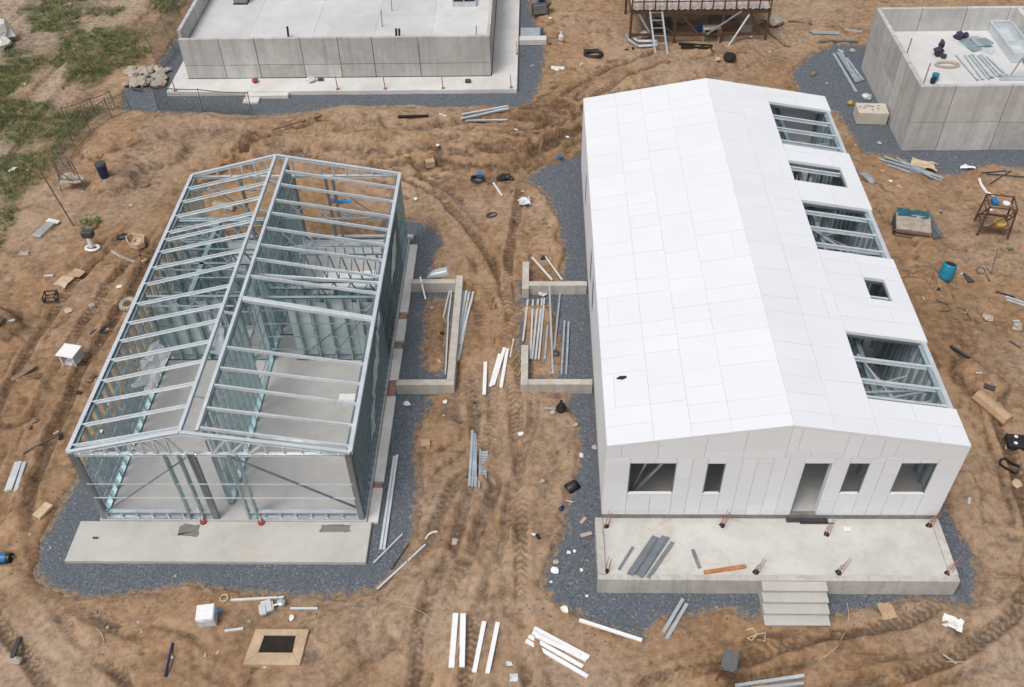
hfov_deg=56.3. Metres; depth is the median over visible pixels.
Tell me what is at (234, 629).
pipe piece
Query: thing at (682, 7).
rusty platform
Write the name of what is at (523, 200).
plastic bag
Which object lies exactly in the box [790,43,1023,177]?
gravel
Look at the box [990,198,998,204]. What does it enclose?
tool box
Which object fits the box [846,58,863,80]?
metal profile
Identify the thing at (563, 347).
metal profile
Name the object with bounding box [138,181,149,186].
hose ring
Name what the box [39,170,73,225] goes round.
pole
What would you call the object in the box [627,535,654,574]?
metal profile
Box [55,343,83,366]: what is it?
vent box
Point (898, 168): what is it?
metal profile
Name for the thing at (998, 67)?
metal profile
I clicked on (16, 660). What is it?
stone
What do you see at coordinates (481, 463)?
cable tray
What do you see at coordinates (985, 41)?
metal sheet
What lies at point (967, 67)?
metal profile
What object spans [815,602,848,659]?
cord
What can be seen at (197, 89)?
wire fence
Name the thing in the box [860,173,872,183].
metal profile
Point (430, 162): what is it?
carton
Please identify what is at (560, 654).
white plank
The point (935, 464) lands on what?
window
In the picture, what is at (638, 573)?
metal profile
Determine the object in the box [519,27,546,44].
side platform
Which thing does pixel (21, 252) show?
paper scrap
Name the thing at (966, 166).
paper sheet
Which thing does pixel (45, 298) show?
crate frame
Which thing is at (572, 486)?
bag
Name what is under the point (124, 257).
pipe
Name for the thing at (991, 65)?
metal profile
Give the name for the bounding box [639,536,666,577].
metal profile
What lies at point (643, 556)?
metal profile
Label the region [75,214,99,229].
plant heap
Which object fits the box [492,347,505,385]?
white plank
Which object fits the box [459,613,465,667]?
white plank
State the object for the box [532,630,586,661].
white plank
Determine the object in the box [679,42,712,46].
timber pole
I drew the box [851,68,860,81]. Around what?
metal profile
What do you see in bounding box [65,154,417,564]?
steel frame house
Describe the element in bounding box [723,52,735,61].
tyre
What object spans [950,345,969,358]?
metal profile
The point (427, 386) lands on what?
wall
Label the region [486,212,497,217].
hose ring
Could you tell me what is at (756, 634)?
cord
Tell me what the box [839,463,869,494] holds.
window
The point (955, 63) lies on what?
rope
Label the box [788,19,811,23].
branch
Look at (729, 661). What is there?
metal stand
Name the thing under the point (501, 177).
cable heap
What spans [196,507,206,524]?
tape reel
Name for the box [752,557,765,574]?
column starter
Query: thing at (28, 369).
timber plank
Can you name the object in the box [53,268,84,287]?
cardboard
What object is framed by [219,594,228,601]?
hose ring
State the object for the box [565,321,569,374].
metal profile
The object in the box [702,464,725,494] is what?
window
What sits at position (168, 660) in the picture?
shovel handle
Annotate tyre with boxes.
[119,297,133,311]
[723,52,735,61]
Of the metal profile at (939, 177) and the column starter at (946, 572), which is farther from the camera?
the metal profile at (939, 177)
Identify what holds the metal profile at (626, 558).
on the panel house at (758, 340)
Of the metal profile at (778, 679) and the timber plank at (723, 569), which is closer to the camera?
the metal profile at (778, 679)
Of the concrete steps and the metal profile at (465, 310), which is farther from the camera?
the metal profile at (465, 310)
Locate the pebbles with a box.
[0,11,1016,671]
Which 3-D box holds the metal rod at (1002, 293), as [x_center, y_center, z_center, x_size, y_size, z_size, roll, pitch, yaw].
[16.617,-1.661,32.217,0.608,0.064,0.050,21,49,22]
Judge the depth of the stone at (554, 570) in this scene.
25.00 m
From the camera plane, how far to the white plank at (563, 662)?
23.15 m
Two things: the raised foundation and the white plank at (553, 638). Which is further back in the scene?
the raised foundation
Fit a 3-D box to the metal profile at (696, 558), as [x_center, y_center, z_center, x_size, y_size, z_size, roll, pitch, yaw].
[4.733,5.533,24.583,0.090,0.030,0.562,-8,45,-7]
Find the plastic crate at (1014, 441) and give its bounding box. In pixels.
[1004,433,1023,450]
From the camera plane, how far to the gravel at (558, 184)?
25.80 m
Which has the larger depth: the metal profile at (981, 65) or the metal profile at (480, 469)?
the metal profile at (981, 65)
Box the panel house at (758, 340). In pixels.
[581,78,970,594]
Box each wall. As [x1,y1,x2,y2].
[396,275,463,393]
[521,262,592,393]
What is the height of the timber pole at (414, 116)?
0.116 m
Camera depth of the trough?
40.99 m
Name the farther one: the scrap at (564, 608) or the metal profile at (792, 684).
the scrap at (564, 608)
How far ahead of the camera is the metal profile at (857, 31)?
45.94 m
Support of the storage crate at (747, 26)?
on the ground at (488, 566)
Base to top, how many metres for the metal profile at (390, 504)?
0.050 m
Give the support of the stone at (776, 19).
on the ground at (488, 566)
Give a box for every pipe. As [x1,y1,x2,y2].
[111,250,147,262]
[925,211,937,238]
[928,214,939,236]
[930,213,942,237]
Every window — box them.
[627,463,676,493]
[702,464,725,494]
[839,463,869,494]
[889,463,937,494]
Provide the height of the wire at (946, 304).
0.158 m
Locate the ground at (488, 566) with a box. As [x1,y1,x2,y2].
[0,0,1023,686]
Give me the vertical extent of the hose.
0.252 m
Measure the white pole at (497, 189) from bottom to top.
0.068 m
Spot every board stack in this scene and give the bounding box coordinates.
[323,270,375,285]
[339,394,355,401]
[892,207,931,237]
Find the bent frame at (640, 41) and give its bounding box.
[625,33,658,47]
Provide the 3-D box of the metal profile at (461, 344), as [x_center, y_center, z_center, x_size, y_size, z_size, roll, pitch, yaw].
[-1.532,-0.606,31.750,0.070,0.065,3.344,4,45,6]
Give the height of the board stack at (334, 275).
0.055 m
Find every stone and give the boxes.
[11,656,21,663]
[452,538,457,544]
[551,566,558,573]
[763,14,783,26]
[982,314,992,320]
[1012,322,1021,331]
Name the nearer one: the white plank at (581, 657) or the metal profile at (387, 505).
the white plank at (581, 657)
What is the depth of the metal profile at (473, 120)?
40.48 m
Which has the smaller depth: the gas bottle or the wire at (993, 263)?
the wire at (993, 263)
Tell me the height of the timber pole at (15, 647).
0.144 m
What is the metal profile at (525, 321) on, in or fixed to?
on the ground at (488, 566)
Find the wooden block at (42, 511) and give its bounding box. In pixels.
[32,502,53,519]
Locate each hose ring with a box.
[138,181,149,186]
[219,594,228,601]
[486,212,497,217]
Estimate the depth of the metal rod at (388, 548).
25.62 m
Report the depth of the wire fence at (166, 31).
45.47 m
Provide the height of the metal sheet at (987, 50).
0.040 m
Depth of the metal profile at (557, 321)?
31.76 m
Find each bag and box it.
[116,233,127,239]
[305,76,315,82]
[518,196,530,204]
[545,400,566,412]
[564,479,580,493]
[953,30,968,39]
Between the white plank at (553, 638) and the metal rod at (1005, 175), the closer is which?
the white plank at (553, 638)
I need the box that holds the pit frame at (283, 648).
[243,629,309,667]
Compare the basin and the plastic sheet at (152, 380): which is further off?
the basin
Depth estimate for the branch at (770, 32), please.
45.38 m
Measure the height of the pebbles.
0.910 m
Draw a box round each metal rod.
[290,607,317,609]
[373,534,402,563]
[377,544,425,589]
[390,544,408,569]
[981,170,1006,172]
[987,173,1023,176]
[990,170,1011,183]
[995,291,1014,297]
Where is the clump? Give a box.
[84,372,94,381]
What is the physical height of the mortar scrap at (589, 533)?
0.040 m
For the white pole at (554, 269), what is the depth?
33.34 m
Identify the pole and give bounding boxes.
[10,636,21,657]
[23,432,62,453]
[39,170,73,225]
[231,596,283,601]
[273,114,321,129]
[398,114,427,117]
[493,183,502,195]
[531,257,552,279]
[545,257,562,279]
[579,618,641,641]
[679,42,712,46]
[681,46,711,48]
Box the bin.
[94,160,108,178]
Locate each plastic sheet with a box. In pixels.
[131,340,171,395]
[204,309,224,356]
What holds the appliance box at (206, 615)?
on the ground at (488, 566)
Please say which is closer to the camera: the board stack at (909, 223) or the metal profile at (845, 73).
the board stack at (909, 223)
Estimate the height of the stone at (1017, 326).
0.280 m
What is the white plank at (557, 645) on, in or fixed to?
on the white plank at (581, 657)
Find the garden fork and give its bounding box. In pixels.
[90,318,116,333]
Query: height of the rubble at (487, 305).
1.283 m
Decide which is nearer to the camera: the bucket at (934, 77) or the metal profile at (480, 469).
the metal profile at (480, 469)
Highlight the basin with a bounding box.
[993,218,1006,227]
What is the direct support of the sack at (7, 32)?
on the ground at (488, 566)
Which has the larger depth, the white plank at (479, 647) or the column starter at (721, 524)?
the column starter at (721, 524)
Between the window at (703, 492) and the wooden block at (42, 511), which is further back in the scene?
the wooden block at (42, 511)
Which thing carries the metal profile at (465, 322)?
on the metal profile at (461, 344)
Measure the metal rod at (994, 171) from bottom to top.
0.092 m
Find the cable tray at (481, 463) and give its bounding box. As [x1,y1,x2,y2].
[479,450,487,479]
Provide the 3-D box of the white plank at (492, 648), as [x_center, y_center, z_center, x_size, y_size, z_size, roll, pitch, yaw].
[-0.471,7.432,23.381,0.110,0.052,1.360,6,45,8]
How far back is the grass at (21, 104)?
44.88 m
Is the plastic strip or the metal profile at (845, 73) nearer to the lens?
the plastic strip
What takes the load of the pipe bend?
on the ground at (488, 566)
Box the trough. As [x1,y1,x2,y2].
[987,20,1023,62]
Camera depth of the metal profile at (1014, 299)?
32.00 m
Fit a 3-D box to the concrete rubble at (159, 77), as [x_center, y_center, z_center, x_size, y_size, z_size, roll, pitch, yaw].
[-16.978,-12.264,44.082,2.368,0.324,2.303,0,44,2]
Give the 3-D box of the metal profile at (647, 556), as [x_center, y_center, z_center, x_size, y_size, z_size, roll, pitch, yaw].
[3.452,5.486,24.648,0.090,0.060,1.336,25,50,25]
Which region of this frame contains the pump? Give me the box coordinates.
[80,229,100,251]
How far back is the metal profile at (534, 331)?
31.40 m
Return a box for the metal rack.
[32,218,59,237]
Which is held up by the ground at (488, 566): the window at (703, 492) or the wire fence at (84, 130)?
the wire fence at (84, 130)
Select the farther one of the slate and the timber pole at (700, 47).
the timber pole at (700, 47)
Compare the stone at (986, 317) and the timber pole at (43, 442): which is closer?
the timber pole at (43, 442)
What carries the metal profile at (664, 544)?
on the panel house at (758, 340)
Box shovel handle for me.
[164,642,173,676]
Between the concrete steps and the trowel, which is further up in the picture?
the trowel
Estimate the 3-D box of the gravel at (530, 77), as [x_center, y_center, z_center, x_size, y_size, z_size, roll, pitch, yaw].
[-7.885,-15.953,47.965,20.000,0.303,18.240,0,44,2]
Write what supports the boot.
on the ground at (488, 566)
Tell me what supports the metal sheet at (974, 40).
on the metal sheet at (970, 44)
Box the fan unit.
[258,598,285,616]
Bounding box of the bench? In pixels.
[701,24,720,41]
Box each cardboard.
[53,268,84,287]
[877,602,897,619]
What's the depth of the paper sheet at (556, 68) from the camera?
43.87 m
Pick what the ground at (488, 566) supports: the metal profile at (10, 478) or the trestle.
the metal profile at (10, 478)
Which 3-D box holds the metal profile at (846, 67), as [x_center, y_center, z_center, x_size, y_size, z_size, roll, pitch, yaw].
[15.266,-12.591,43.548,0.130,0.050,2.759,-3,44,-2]
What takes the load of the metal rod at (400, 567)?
on the ground at (488, 566)
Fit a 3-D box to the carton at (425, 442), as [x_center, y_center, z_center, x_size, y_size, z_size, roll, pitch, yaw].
[-2.540,2.928,28.066,0.280,0.100,0.240,-3,44,-1]
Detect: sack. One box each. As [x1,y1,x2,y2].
[0,18,15,50]
[640,30,649,37]
[677,16,685,23]
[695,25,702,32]
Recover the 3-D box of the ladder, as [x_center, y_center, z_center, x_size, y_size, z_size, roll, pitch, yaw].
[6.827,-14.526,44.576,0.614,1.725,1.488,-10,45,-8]
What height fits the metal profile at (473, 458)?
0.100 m
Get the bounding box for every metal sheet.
[957,42,994,53]
[959,38,981,50]
[969,36,984,45]
[977,37,993,45]
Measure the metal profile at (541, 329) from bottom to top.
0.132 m
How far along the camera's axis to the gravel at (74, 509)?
25.90 m
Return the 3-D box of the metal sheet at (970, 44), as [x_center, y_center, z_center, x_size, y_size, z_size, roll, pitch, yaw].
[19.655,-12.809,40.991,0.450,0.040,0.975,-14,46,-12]
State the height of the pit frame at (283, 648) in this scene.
0.460 m
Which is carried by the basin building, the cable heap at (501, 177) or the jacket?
the jacket
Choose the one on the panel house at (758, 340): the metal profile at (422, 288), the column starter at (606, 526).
the column starter at (606, 526)
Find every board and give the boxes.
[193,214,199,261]
[736,50,746,53]
[972,390,1013,425]
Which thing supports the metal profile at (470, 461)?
on the ground at (488, 566)
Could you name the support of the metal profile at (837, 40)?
on the ground at (488, 566)
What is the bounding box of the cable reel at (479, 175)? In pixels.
[471,172,484,182]
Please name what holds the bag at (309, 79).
on the raised foundation
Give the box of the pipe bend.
[425,531,437,538]
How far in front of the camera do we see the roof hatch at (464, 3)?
44.97 m
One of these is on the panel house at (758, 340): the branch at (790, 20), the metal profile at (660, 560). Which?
the metal profile at (660, 560)
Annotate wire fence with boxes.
[51,91,130,178]
[60,90,115,123]
[145,0,193,67]
[145,62,252,114]
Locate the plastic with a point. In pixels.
(866, 96)
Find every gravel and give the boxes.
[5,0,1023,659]
[33,216,459,600]
[120,0,547,116]
[512,154,982,641]
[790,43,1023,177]
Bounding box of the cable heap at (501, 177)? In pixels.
[496,173,513,180]
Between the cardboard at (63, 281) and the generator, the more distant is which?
the generator
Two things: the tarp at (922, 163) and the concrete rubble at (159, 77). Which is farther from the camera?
the concrete rubble at (159, 77)
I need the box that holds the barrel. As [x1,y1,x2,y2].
[938,261,956,280]
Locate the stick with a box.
[942,654,965,669]
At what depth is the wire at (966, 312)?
31.44 m
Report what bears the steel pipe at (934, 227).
on the steel pipe at (935, 233)
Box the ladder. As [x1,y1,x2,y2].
[649,8,667,53]
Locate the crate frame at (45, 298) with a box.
[41,290,58,302]
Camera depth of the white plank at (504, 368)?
30.25 m
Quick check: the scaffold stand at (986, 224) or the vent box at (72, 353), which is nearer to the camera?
the vent box at (72, 353)
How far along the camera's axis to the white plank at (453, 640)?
23.51 m
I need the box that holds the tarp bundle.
[427,267,449,278]
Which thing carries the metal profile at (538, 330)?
on the ground at (488, 566)
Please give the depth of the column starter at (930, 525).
25.08 m
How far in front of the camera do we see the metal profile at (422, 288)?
32.84 m
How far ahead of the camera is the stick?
22.93 m
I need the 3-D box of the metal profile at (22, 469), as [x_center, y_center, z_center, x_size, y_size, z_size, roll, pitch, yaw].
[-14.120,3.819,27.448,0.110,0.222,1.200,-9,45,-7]
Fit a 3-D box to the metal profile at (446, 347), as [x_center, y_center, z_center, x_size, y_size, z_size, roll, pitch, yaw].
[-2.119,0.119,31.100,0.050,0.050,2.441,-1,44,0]
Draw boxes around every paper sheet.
[551,66,564,70]
[942,613,963,631]
[960,164,975,169]
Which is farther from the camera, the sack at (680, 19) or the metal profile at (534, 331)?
the sack at (680, 19)
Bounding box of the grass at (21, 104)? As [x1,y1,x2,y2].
[0,0,186,250]
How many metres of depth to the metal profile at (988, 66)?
39.72 m
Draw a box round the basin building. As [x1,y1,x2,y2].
[861,6,1023,150]
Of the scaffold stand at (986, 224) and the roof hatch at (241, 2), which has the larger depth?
the roof hatch at (241, 2)
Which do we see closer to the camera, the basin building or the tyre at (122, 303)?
the tyre at (122, 303)
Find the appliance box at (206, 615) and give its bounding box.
[195,603,222,626]
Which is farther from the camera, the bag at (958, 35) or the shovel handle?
the bag at (958, 35)
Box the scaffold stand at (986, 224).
[973,193,1017,238]
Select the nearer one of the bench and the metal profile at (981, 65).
the metal profile at (981, 65)
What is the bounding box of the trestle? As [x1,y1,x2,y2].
[999,57,1023,79]
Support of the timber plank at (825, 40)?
on the ground at (488, 566)
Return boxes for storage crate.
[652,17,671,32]
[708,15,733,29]
[739,20,752,31]
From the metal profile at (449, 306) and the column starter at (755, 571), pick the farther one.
the metal profile at (449, 306)
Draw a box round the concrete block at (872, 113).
[853,103,888,124]
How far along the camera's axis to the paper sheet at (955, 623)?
23.52 m
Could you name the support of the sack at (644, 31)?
on the ground at (488, 566)
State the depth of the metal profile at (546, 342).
31.01 m
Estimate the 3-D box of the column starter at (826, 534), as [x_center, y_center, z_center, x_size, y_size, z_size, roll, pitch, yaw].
[8.277,4.725,24.854,0.158,0.692,0.275,28,52,27]
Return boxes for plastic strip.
[978,178,993,196]
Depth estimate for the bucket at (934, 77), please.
38.84 m
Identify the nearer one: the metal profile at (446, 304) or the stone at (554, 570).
the stone at (554, 570)
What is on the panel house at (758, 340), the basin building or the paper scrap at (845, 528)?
the paper scrap at (845, 528)
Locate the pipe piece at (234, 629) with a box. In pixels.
[224,627,243,632]
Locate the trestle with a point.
(1010, 77)
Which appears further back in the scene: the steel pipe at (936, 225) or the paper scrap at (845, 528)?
the steel pipe at (936, 225)
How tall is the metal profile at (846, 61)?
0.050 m
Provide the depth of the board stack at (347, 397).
29.30 m
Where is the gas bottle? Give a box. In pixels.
[558,31,563,44]
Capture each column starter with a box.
[604,511,611,528]
[605,557,611,573]
[719,510,729,527]
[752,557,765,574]
[824,518,835,536]
[835,556,852,575]
[925,510,942,527]
[944,554,962,575]
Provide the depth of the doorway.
24.56 m
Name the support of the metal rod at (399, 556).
on the gravel at (74, 509)
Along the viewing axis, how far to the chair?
37.44 m
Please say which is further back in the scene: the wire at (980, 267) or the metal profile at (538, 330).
the wire at (980, 267)
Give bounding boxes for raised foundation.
[166,0,519,103]
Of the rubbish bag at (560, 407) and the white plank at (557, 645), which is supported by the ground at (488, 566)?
the rubbish bag at (560, 407)
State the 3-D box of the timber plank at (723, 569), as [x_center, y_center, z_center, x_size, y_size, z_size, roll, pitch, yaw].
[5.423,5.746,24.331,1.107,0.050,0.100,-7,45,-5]
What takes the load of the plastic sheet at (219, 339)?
hanging from the steel frame house at (237, 436)
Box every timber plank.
[10,364,35,381]
[703,564,746,573]
[818,39,833,42]
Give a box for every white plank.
[448,613,458,667]
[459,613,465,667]
[472,621,485,672]
[482,362,486,394]
[485,622,499,673]
[489,353,500,386]
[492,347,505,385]
[499,348,508,387]
[525,639,588,678]
[528,635,583,668]
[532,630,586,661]
[533,626,589,658]
[535,634,580,656]
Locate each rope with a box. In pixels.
[510,354,520,375]
[934,60,959,67]
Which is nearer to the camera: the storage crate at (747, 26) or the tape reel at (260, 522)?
the tape reel at (260, 522)
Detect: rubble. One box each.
[1,1,1023,685]
[122,64,170,89]
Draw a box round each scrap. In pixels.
[18,250,28,255]
[509,673,517,681]
[560,605,567,612]
[580,531,591,537]
[843,526,850,530]
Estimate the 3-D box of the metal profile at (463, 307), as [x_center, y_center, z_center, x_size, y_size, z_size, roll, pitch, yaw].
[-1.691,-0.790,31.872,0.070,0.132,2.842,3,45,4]
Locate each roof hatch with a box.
[233,0,249,4]
[452,0,476,6]
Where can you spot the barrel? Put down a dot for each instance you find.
(948, 269)
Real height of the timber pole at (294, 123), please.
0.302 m
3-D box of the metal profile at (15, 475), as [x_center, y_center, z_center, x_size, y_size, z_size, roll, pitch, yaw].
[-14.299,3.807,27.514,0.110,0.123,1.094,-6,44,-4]
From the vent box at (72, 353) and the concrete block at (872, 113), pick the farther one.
the concrete block at (872, 113)
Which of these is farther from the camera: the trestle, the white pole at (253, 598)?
the trestle
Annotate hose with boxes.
[999,457,1020,473]
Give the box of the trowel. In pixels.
[963,272,974,282]
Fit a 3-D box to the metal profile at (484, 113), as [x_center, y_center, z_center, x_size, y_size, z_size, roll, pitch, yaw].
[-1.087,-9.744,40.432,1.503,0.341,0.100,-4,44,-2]
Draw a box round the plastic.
[862,93,871,100]
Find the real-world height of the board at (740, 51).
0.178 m
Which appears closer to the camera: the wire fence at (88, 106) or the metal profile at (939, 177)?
the metal profile at (939, 177)
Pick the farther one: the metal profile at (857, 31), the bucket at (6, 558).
the metal profile at (857, 31)
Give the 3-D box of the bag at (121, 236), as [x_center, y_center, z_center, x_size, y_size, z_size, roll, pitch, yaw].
[-14.464,-3.980,35.553,0.463,0.240,0.386,0,44,2]
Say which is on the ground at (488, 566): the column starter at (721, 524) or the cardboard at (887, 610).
the cardboard at (887, 610)
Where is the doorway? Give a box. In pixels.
[789,463,833,513]
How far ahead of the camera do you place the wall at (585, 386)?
30.11 m
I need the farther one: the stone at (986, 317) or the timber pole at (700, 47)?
the timber pole at (700, 47)
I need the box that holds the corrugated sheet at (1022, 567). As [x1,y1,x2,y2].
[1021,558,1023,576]
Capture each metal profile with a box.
[4,462,16,491]
[8,461,21,490]
[13,461,26,491]
[379,456,395,549]
[383,454,398,549]
[419,276,425,299]
[443,291,449,317]
[445,321,448,374]
[447,291,451,320]
[457,291,473,361]
[458,292,469,351]
[459,290,466,336]
[459,303,471,344]
[461,108,508,119]
[462,105,507,114]
[465,119,506,121]
[468,430,473,486]
[469,108,503,117]
[471,433,475,487]
[474,435,476,487]
[478,449,480,487]
[522,299,528,341]
[529,299,533,358]
[531,299,538,359]
[535,298,542,359]
[538,298,544,359]
[544,325,548,359]
[548,284,553,374]
[553,293,560,350]
[560,320,565,374]
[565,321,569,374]
[618,546,633,569]
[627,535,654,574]
[630,536,657,575]
[634,537,659,574]
[636,535,663,575]
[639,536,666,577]
[643,536,669,576]
[647,541,673,578]
[662,598,684,633]
[665,602,688,639]
[691,549,700,567]
[735,674,804,686]
[755,681,804,686]
[809,30,839,33]
[812,32,838,34]
[832,53,857,92]
[833,39,857,41]
[837,52,857,82]
[840,51,852,72]
[845,28,861,32]
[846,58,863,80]
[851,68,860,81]
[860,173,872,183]
[878,158,941,181]
[884,156,919,168]
[886,160,937,177]
[887,164,910,173]
[896,157,933,178]
[907,162,943,179]
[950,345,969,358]
[955,54,978,80]
[964,55,983,79]
[968,54,989,78]
[971,53,992,76]
[978,55,998,76]
[981,54,1001,75]
[986,56,1007,75]
[1005,296,1023,303]
[1006,299,1023,306]
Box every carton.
[421,439,429,447]
[425,158,434,167]
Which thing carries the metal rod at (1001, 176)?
on the ground at (488, 566)
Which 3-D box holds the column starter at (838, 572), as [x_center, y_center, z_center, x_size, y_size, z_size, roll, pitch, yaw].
[8.358,5.559,23.998,0.330,0.692,0.178,-7,45,-6]
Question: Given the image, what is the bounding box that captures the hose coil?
[583,49,603,57]
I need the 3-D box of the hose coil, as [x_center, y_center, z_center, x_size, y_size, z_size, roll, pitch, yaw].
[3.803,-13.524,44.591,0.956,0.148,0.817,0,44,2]
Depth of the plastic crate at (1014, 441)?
27.48 m
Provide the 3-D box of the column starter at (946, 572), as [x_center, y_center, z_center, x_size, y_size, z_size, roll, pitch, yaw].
[11.095,5.523,23.955,0.391,0.692,0.155,-24,49,-22]
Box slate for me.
[983,383,995,390]
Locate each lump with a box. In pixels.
[64,307,72,312]
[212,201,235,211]
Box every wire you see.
[937,299,950,311]
[951,306,970,319]
[976,266,985,273]
[986,240,998,273]
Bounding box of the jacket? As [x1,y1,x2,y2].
[933,39,946,57]
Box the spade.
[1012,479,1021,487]
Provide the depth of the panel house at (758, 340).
25.47 m
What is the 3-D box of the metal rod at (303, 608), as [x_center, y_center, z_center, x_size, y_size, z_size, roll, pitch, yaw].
[-5.287,6.739,24.298,0.723,0.107,0.060,1,44,3]
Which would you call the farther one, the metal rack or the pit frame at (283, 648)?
the metal rack
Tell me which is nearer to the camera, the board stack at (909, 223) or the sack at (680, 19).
the board stack at (909, 223)
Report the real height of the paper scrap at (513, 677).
0.039 m
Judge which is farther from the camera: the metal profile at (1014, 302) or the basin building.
the basin building
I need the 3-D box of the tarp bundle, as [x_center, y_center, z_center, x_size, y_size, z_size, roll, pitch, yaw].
[-2.618,-2.514,33.678,0.841,0.248,0.392,-7,45,-6]
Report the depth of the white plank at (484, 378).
29.94 m
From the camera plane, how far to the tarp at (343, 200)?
36.92 m
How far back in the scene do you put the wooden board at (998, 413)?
28.42 m
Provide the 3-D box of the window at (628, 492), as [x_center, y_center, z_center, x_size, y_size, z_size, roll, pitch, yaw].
[3.555,3.416,24.369,1.168,1.263,0.118,0,44,2]
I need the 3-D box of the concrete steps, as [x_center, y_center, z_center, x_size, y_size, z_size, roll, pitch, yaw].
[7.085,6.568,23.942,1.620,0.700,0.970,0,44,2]
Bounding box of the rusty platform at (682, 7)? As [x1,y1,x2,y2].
[624,0,772,45]
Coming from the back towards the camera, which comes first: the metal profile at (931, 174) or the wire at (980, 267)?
the metal profile at (931, 174)
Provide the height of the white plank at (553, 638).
0.053 m
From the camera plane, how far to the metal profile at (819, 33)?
45.73 m
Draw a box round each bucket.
[0,552,12,562]
[930,72,939,83]
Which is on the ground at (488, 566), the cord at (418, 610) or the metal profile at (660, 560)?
the cord at (418, 610)
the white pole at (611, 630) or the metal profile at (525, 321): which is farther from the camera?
the metal profile at (525, 321)
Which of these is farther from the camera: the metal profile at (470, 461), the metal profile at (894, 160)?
the metal profile at (894, 160)
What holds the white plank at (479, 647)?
on the ground at (488, 566)
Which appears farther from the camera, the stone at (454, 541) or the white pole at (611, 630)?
the stone at (454, 541)
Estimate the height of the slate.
0.040 m
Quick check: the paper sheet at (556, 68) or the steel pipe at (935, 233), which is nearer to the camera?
the steel pipe at (935, 233)
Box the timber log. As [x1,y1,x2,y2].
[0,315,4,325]
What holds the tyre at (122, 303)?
on the ground at (488, 566)
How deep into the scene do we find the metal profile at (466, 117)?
40.41 m
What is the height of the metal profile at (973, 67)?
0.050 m
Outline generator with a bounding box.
[531,0,551,17]
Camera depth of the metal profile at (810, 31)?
45.81 m
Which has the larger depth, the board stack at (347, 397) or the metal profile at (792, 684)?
the board stack at (347, 397)
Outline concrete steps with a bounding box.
[759,581,830,626]
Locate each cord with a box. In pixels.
[401,606,432,620]
[746,628,765,641]
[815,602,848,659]
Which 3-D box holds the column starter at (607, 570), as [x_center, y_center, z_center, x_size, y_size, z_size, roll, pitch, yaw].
[2.415,5.568,24.164,0.192,0.691,0.172,0,44,2]
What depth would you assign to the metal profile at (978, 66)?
39.68 m
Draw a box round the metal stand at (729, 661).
[716,649,739,684]
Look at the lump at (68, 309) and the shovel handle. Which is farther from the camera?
the lump at (68, 309)
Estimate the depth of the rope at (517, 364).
30.46 m
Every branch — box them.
[761,22,790,46]
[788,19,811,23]
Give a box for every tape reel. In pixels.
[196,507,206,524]
[258,514,263,525]
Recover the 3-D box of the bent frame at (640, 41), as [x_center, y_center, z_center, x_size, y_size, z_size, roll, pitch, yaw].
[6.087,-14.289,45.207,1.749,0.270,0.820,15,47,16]
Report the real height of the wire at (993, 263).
0.121 m
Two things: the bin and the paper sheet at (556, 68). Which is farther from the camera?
the paper sheet at (556, 68)
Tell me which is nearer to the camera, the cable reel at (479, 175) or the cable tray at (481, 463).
the cable tray at (481, 463)
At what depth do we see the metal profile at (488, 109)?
40.48 m
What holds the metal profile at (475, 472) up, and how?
on the ground at (488, 566)
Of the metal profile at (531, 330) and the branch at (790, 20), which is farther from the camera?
the branch at (790, 20)
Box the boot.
[88,303,99,314]
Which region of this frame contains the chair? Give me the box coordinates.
[55,155,85,190]
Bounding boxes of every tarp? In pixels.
[331,198,352,202]
[911,157,936,171]
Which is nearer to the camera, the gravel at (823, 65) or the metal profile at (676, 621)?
the metal profile at (676, 621)

